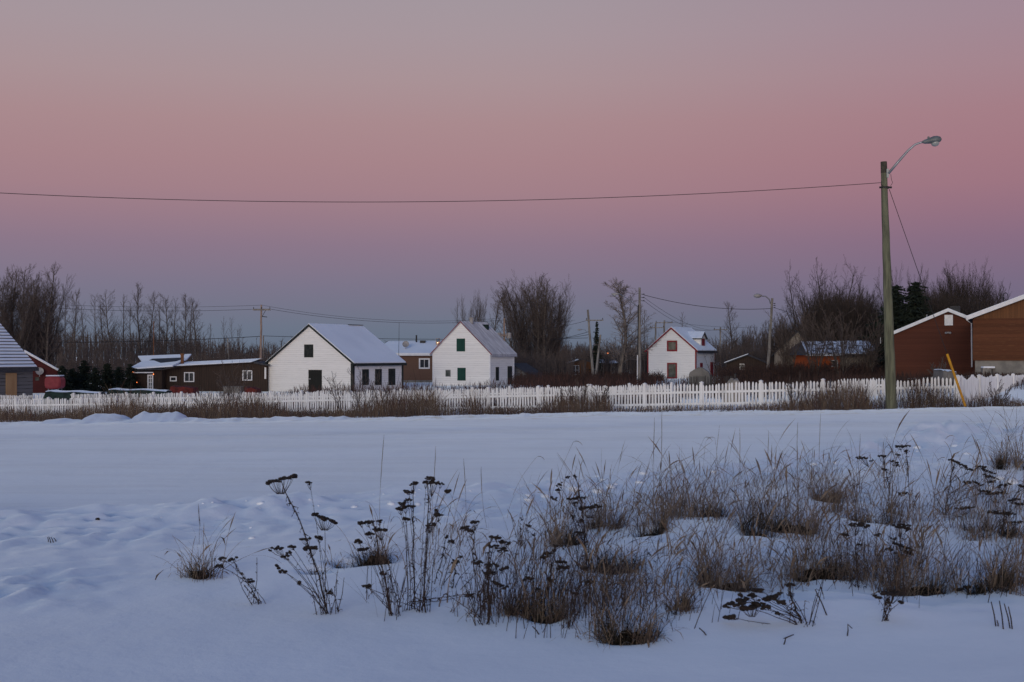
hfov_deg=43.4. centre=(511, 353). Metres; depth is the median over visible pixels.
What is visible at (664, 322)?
utility pole
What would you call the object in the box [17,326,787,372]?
wood
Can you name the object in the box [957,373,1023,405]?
picket fence
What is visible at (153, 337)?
antenna mast
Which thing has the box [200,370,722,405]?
yard weeds
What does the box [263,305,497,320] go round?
overhead wire
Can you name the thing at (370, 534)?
tansy plant
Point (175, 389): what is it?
covered pile
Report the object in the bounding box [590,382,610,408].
bare shrub
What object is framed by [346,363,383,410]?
bare shrub
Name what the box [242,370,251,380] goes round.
window
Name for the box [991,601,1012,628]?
broken stalk
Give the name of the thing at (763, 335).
bare tree
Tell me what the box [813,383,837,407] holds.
bare shrub
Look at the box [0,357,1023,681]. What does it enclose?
snowy ground
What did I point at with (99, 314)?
bare tree
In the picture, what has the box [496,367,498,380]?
window
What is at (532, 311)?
bare tree
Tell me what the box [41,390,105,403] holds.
covered pile
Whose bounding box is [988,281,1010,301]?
bare tree
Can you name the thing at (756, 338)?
bare tree
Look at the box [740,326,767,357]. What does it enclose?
bare tree
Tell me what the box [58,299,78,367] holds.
bare tree
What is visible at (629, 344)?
bare tree
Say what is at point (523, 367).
lean to shed
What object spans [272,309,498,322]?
overhead wire
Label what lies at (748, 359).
dark house
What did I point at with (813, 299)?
bare tree
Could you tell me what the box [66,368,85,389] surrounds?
spruce tree
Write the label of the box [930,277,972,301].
bare tree
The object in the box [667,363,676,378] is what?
window
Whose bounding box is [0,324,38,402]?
log shed
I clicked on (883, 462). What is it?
tansy plant
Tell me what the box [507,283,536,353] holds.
bare tree
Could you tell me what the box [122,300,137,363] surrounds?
bare tree
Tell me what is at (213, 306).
overhead wire
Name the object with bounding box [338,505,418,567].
grass tussock
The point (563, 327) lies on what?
bare tree
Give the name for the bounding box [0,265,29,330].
bare tree
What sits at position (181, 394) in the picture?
picket fence
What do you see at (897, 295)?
spruce tree
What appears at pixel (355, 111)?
sky
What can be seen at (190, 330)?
bare tree
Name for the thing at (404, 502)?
tansy plant
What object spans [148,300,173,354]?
bare tree
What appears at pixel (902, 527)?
tansy plant
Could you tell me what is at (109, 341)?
bare tree
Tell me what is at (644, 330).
bare tree
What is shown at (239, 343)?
bare tree
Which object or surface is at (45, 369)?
red house
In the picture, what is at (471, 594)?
tansy plant
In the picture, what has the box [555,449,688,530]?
grass tussock
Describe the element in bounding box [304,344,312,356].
window
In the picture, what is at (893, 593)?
tansy plant
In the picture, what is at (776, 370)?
bank scrub
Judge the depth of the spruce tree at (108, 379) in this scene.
121.73 m
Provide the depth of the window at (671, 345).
136.22 m
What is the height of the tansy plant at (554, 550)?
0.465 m
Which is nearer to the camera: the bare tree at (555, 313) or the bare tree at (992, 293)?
the bare tree at (992, 293)
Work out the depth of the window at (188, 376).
119.98 m
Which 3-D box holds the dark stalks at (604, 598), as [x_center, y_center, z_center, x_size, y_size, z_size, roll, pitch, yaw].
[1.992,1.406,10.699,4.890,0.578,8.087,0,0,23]
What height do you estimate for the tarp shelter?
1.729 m
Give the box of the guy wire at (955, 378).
[889,189,966,406]
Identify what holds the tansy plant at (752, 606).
on the snowy ground at (86, 595)
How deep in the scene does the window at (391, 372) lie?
121.51 m
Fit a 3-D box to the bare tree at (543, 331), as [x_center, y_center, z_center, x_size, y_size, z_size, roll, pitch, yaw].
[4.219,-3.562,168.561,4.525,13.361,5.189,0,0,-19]
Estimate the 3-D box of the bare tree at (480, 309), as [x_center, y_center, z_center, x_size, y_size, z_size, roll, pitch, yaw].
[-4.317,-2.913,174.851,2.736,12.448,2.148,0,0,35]
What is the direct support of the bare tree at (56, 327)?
on the snowy ground at (86, 595)
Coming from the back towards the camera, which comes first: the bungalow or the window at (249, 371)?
the bungalow
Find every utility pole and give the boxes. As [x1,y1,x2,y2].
[253,305,270,359]
[497,318,510,340]
[577,310,602,374]
[595,335,600,373]
[650,323,663,340]
[655,320,672,332]
[714,327,727,352]
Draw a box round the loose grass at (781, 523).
[359,416,1023,623]
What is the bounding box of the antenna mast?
[153,321,153,354]
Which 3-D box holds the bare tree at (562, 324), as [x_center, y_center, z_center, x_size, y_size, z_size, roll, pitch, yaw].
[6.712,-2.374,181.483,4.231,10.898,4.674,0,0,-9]
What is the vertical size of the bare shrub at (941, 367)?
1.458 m
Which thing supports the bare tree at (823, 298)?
on the snowy ground at (86, 595)
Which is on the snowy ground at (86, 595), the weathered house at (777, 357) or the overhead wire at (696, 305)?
the weathered house at (777, 357)
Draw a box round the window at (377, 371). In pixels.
[375,369,381,384]
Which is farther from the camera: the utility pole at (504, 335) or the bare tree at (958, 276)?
the utility pole at (504, 335)
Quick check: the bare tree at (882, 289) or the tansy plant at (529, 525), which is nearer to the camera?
the tansy plant at (529, 525)
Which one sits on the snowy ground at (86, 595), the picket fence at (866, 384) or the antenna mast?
the picket fence at (866, 384)
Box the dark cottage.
[601,359,617,375]
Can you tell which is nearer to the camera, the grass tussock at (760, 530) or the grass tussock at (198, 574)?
the grass tussock at (198, 574)
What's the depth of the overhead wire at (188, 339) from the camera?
154.26 m
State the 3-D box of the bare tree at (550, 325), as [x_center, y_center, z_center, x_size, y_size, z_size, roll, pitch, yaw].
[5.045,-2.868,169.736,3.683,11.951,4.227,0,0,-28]
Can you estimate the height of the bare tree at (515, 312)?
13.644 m
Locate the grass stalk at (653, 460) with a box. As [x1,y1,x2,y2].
[653,417,654,504]
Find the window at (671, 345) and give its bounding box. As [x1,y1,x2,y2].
[667,340,676,350]
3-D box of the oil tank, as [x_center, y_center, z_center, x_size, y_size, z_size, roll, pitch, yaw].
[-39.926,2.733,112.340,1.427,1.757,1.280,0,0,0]
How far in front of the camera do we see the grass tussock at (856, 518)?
12.29 m
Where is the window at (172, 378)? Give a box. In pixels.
[170,376,176,380]
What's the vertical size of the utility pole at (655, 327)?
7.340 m
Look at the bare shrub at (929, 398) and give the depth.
43.96 m
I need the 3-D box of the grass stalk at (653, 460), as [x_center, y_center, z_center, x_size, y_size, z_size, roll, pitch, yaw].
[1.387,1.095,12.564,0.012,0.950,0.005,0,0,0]
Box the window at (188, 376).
[184,372,193,381]
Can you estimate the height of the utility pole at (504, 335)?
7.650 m
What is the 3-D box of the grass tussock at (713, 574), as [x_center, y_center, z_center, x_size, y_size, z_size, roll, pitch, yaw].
[1.380,1.379,8.920,1.484,0.996,1.149,0,0,43]
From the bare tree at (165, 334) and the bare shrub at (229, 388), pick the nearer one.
the bare shrub at (229, 388)
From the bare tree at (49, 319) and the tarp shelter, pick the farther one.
the bare tree at (49, 319)
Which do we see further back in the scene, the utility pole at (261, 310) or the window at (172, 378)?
the utility pole at (261, 310)
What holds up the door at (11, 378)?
in the log shed
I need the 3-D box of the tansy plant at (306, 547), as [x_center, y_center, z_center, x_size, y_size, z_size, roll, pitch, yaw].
[-1.283,1.185,7.909,0.486,0.893,0.208,0,0,0]
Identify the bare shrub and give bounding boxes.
[192,386,224,416]
[213,358,252,410]
[324,371,345,409]
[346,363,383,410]
[369,380,389,405]
[555,388,566,406]
[561,378,588,405]
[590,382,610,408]
[764,309,815,372]
[784,372,809,403]
[790,296,840,373]
[805,301,865,374]
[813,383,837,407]
[848,310,884,377]
[925,389,947,406]
[928,357,946,375]
[987,380,1012,404]
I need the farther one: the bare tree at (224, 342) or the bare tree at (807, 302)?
the bare tree at (224, 342)
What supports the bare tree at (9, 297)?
on the snowy ground at (86, 595)
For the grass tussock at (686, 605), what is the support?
on the snowy ground at (86, 595)
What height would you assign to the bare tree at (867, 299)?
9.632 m
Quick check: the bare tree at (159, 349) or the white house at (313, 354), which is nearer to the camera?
the white house at (313, 354)
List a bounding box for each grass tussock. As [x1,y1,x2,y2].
[152,511,283,581]
[298,559,349,574]
[322,545,352,568]
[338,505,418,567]
[460,552,609,625]
[470,555,589,616]
[513,467,610,547]
[551,561,687,650]
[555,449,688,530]
[566,521,666,574]
[603,471,704,537]
[625,425,796,521]
[630,556,732,615]
[637,486,822,592]
[706,441,869,534]
[706,475,818,537]
[744,493,910,585]
[764,443,885,502]
[795,486,1020,596]
[796,442,939,524]
[904,481,1023,543]
[919,498,1023,597]
[950,400,1023,470]
[983,394,1023,470]
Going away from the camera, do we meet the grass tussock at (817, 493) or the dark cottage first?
the grass tussock at (817, 493)
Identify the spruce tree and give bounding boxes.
[50,365,75,390]
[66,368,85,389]
[77,360,94,389]
[80,368,107,392]
[99,363,119,391]
[113,364,143,388]
[113,366,125,384]
[587,321,604,373]
[858,285,908,374]
[878,281,933,374]
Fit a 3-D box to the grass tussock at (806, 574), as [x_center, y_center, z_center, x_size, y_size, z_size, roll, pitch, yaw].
[2.190,1.395,9.203,1.252,0.855,1.133,0,0,0]
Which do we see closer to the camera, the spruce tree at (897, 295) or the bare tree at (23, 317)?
the spruce tree at (897, 295)
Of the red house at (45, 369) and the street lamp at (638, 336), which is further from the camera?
the red house at (45, 369)
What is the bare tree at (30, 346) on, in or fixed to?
on the snowy ground at (86, 595)
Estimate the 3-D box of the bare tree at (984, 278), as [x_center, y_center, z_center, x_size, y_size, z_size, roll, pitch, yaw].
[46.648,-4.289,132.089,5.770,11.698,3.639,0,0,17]
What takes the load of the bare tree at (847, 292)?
on the snowy ground at (86, 595)
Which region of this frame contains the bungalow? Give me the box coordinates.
[385,335,440,382]
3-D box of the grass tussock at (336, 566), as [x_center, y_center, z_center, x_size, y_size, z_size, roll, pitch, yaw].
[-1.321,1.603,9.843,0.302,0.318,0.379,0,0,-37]
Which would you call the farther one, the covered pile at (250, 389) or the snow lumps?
the covered pile at (250, 389)
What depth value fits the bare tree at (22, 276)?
159.13 m
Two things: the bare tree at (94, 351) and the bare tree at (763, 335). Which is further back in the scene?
the bare tree at (94, 351)
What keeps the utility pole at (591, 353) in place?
on the snowy ground at (86, 595)
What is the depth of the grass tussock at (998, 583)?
8.63 m
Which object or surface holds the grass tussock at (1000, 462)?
on the snowy ground at (86, 595)
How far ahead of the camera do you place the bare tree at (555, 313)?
181.63 m
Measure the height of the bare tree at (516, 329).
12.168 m
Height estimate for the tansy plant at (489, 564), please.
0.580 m
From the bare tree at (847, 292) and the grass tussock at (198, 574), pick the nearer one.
the grass tussock at (198, 574)
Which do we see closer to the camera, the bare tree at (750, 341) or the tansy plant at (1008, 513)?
the tansy plant at (1008, 513)
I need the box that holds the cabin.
[571,358,593,374]
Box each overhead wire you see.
[5,182,880,201]
[24,302,255,306]
[61,308,251,310]
[61,336,259,342]
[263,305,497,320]
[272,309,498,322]
[645,295,770,308]
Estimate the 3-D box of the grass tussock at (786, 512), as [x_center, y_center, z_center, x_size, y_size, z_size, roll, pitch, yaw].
[2.355,1.297,11.411,1.464,1.127,1.285,0,0,-35]
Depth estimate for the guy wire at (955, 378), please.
41.35 m
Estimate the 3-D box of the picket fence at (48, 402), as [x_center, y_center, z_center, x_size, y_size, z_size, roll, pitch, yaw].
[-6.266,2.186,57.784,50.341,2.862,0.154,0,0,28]
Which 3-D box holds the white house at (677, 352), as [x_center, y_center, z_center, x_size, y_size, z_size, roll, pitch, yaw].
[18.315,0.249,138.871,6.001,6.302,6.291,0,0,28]
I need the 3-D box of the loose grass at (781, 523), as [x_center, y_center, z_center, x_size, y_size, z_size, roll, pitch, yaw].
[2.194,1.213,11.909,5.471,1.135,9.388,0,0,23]
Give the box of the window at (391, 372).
[388,369,394,384]
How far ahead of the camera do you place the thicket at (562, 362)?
150.22 m
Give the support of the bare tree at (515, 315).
on the snowy ground at (86, 595)
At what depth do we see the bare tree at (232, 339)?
165.03 m
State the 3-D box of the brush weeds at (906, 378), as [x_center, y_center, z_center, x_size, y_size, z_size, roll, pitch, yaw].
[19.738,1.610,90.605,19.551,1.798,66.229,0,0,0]
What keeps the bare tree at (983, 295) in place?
on the snowy ground at (86, 595)
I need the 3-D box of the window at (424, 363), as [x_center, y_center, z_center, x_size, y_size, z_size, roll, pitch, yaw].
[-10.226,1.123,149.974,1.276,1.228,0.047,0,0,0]
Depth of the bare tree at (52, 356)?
159.07 m
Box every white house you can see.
[265,323,406,391]
[429,317,516,385]
[645,327,717,378]
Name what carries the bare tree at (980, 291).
on the snowy ground at (86, 595)
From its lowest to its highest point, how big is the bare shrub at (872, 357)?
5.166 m
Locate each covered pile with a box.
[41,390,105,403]
[107,388,173,402]
[170,385,198,396]
[244,386,261,395]
[933,369,956,384]
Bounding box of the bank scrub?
[507,360,884,389]
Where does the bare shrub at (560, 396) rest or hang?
on the snowy ground at (86, 595)
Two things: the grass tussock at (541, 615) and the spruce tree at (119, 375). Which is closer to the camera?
the grass tussock at (541, 615)
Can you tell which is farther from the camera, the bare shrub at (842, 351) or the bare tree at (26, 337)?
the bare tree at (26, 337)
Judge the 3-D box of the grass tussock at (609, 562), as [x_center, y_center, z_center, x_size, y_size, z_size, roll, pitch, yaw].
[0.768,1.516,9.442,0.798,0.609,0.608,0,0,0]
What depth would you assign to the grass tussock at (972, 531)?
10.82 m
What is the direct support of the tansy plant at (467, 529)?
on the snowy ground at (86, 595)
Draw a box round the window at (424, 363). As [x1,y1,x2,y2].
[419,358,429,368]
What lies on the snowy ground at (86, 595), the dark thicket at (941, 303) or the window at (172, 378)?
the dark thicket at (941, 303)
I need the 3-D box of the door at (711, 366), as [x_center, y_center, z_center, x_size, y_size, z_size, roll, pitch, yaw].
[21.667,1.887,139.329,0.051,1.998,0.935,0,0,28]
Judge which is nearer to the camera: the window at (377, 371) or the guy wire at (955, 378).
the guy wire at (955, 378)
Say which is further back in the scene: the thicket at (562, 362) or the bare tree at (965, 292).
the thicket at (562, 362)
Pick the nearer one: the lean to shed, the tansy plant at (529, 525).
the tansy plant at (529, 525)
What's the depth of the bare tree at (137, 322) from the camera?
185.80 m
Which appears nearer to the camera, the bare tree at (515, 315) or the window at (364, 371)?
the window at (364, 371)
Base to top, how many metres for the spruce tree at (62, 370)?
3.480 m
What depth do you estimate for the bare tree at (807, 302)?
136.94 m
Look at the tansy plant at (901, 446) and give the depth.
13.03 m
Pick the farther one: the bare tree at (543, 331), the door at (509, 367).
the bare tree at (543, 331)
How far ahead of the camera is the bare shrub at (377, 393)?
54.81 m
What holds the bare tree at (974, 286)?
on the snowy ground at (86, 595)
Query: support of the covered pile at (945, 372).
on the snowy ground at (86, 595)
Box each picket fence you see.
[0,375,958,415]
[0,382,673,407]
[687,374,735,393]
[838,378,884,396]
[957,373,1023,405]
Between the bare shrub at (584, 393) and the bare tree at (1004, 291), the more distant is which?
the bare tree at (1004, 291)
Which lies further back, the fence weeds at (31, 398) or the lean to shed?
the lean to shed
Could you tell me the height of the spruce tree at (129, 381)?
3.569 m
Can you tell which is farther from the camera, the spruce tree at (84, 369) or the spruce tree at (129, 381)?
the spruce tree at (84, 369)
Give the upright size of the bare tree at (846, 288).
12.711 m
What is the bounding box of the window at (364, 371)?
[362,369,368,384]
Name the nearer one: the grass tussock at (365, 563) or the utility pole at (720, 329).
the grass tussock at (365, 563)
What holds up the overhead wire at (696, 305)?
attached to the street lamp at (638, 336)
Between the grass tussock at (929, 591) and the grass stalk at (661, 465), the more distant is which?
the grass stalk at (661, 465)
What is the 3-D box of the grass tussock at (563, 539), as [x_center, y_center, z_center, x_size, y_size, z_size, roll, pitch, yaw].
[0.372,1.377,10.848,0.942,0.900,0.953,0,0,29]
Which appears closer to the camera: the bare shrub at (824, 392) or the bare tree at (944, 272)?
the bare shrub at (824, 392)
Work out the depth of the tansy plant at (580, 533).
9.41 m
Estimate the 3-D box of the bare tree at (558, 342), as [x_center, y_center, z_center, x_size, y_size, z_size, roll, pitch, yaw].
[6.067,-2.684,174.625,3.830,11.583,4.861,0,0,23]
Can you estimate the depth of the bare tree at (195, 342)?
171.79 m
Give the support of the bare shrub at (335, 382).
on the snowy ground at (86, 595)
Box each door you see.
[6,373,16,402]
[147,375,152,388]
[308,370,321,391]
[508,366,511,383]
[710,362,712,374]
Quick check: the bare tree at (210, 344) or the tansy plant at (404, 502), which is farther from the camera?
the bare tree at (210, 344)
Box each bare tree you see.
[0,263,44,338]
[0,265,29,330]
[0,265,72,356]
[0,277,48,352]
[0,302,12,329]
[1,283,59,359]
[3,274,75,363]
[8,264,42,345]
[21,271,61,357]
[25,263,67,362]
[35,287,68,365]
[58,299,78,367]
[61,288,83,370]
[75,304,91,359]
[84,293,104,364]
[89,298,109,366]
[91,291,129,363]
[113,294,134,365]
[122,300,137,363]
[127,283,161,361]
[136,291,162,355]
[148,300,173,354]
[150,295,179,368]
[168,298,180,353]
[170,292,195,361]
[181,299,194,361]
[184,297,210,360]
[207,327,216,360]
[220,316,228,359]
[225,317,238,357]
[237,324,241,358]
[452,293,485,324]
[471,290,487,321]
[485,292,504,330]
[490,270,556,357]
[490,291,526,350]
[496,279,535,353]
[497,288,531,355]
[498,281,530,358]
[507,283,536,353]
[519,278,565,358]
[522,273,554,356]
[522,280,553,353]
[522,282,574,358]
[528,278,559,356]
[535,285,568,349]
[535,289,564,355]
[540,299,572,361]
[553,301,572,350]
[595,277,658,374]
[641,309,649,353]
[719,301,745,351]
[729,331,747,354]
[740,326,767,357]
[741,325,756,354]
[752,325,762,352]
[755,321,767,356]
[781,259,838,335]
[787,278,834,328]
[793,257,863,323]
[797,286,835,339]
[802,283,838,308]
[821,279,867,305]
[840,285,882,319]
[873,266,924,318]
[891,266,928,303]
[930,262,965,299]
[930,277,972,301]
[940,274,974,308]
[940,278,987,309]
[943,265,956,289]
[945,258,995,298]
[953,272,994,307]
[968,263,1003,309]
[969,281,1005,306]
[975,274,1002,305]
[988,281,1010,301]
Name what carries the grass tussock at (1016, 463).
on the snowy ground at (86, 595)
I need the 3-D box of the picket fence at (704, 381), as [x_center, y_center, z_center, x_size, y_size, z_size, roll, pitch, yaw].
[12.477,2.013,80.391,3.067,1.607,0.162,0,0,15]
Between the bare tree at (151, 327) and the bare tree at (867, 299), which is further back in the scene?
the bare tree at (151, 327)
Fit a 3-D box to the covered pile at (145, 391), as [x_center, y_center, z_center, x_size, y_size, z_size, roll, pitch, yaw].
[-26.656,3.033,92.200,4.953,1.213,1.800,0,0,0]
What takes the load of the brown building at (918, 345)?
on the snowy ground at (86, 595)
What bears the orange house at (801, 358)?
on the snowy ground at (86, 595)
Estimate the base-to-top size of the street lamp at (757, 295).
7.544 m
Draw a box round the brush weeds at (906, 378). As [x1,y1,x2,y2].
[710,366,1023,399]
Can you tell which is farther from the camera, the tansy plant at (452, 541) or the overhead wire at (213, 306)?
the overhead wire at (213, 306)
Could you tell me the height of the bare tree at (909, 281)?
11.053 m
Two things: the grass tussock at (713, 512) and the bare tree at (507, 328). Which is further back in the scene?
the bare tree at (507, 328)
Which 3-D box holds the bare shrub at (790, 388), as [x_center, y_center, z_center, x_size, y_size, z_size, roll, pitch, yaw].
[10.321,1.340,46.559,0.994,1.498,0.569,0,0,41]
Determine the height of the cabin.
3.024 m
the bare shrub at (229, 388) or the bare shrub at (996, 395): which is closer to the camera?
the bare shrub at (996, 395)
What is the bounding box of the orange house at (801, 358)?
[785,341,877,371]
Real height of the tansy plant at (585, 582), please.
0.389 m
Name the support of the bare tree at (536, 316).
on the snowy ground at (86, 595)
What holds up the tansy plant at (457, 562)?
on the snowy ground at (86, 595)
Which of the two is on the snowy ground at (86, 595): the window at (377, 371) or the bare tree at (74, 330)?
the bare tree at (74, 330)
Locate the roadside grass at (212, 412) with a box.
[0,369,1023,421]
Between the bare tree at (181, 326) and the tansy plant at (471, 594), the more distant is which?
the bare tree at (181, 326)
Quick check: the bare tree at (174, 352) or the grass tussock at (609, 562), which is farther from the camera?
the bare tree at (174, 352)
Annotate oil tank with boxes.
[45,375,64,389]
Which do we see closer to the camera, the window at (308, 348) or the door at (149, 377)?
the window at (308, 348)
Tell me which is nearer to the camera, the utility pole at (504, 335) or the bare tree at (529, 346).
the utility pole at (504, 335)
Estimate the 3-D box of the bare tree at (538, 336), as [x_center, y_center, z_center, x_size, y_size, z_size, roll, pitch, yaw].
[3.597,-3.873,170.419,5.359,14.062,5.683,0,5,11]
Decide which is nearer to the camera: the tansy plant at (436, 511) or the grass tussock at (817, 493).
the tansy plant at (436, 511)
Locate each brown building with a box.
[894,306,974,376]
[966,292,1023,376]
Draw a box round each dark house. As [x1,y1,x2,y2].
[132,353,269,391]
[724,354,766,371]
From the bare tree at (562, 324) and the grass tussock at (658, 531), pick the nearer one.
the grass tussock at (658, 531)
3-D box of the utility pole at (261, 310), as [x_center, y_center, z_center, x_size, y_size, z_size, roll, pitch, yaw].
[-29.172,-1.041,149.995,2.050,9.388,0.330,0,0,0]
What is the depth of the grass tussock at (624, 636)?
7.17 m
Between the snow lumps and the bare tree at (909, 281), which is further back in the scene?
the bare tree at (909, 281)
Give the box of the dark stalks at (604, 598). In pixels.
[330,471,1023,638]
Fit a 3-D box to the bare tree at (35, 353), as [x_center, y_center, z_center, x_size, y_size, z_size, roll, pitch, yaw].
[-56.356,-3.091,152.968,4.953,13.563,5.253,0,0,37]
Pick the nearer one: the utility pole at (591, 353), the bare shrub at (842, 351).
the bare shrub at (842, 351)
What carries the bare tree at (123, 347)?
on the snowy ground at (86, 595)
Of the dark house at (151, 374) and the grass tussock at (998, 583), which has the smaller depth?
the grass tussock at (998, 583)
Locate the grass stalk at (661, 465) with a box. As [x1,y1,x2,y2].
[661,422,661,494]
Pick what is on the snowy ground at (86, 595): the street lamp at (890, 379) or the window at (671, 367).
the street lamp at (890, 379)
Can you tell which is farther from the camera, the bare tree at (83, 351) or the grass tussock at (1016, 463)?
the bare tree at (83, 351)
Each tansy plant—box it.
[214,556,265,604]
[265,473,343,614]
[354,519,406,615]
[361,563,474,602]
[395,481,429,610]
[401,476,450,612]
[422,535,456,584]
[443,520,490,617]
[449,559,473,589]
[464,535,510,625]
[511,517,535,546]
[522,544,569,613]
[550,474,606,572]
[559,566,593,628]
[722,576,823,626]
[841,522,870,589]
[855,455,909,512]
[872,576,904,620]
[874,523,931,587]
[895,445,915,504]
[933,459,1011,516]
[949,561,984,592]
[987,484,1023,534]
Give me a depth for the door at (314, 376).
117.95 m
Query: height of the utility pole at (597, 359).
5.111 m
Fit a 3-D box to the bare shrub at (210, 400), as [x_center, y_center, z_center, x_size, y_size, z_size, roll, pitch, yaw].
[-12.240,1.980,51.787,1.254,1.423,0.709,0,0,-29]
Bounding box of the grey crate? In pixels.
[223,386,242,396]
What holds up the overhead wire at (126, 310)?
attached to the utility pole at (261, 310)
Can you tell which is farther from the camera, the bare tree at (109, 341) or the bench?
the bare tree at (109, 341)
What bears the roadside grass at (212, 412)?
on the snowy ground at (86, 595)
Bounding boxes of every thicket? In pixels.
[49,343,771,383]
[759,288,1006,369]
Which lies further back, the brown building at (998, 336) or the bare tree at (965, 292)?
the bare tree at (965, 292)
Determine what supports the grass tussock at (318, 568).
on the snowy ground at (86, 595)
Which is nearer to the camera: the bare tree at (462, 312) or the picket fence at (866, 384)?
the picket fence at (866, 384)
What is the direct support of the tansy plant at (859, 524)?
on the snowy ground at (86, 595)
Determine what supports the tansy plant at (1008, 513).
on the snowy ground at (86, 595)
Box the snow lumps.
[160,444,1017,538]
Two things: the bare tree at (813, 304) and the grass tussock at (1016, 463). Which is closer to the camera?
the grass tussock at (1016, 463)
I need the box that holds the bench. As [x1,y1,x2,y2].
[980,366,994,376]
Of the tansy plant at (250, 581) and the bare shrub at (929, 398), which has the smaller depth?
the tansy plant at (250, 581)
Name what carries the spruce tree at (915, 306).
on the snowy ground at (86, 595)
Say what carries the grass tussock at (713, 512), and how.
on the snowy ground at (86, 595)
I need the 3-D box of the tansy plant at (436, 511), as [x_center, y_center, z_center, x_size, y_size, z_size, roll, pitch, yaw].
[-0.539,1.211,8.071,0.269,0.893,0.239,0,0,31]
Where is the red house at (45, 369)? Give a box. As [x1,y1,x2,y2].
[24,350,58,392]
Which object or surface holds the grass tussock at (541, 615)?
on the snowy ground at (86, 595)
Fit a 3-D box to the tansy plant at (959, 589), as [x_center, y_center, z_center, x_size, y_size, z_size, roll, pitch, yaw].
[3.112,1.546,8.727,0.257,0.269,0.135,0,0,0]
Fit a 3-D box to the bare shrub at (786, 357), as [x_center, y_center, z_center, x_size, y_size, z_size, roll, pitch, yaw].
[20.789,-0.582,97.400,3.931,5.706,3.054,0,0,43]
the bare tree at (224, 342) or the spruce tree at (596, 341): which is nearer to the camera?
the spruce tree at (596, 341)
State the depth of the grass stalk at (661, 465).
12.56 m
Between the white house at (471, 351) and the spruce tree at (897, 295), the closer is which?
the spruce tree at (897, 295)
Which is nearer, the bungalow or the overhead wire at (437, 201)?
the overhead wire at (437, 201)
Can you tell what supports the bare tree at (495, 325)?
on the snowy ground at (86, 595)
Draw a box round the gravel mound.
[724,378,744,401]
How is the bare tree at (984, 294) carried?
on the snowy ground at (86, 595)
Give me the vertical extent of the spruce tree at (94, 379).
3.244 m
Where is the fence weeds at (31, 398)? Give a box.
[0,389,679,413]
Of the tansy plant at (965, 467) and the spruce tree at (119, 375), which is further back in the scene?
the spruce tree at (119, 375)
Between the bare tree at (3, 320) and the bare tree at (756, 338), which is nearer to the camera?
the bare tree at (3, 320)
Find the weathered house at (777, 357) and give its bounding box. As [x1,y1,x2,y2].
[771,331,802,366]
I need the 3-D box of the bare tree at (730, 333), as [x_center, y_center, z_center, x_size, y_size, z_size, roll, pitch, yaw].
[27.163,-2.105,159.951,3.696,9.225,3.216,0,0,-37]
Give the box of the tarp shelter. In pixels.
[689,367,709,387]
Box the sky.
[0,0,1023,356]
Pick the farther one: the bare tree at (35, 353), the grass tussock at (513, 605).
the bare tree at (35, 353)
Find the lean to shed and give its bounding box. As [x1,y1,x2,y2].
[514,363,541,379]
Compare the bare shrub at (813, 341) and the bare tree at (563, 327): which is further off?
the bare tree at (563, 327)
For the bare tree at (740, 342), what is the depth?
170.79 m
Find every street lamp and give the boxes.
[611,287,644,383]
[754,293,774,372]
[879,136,941,408]

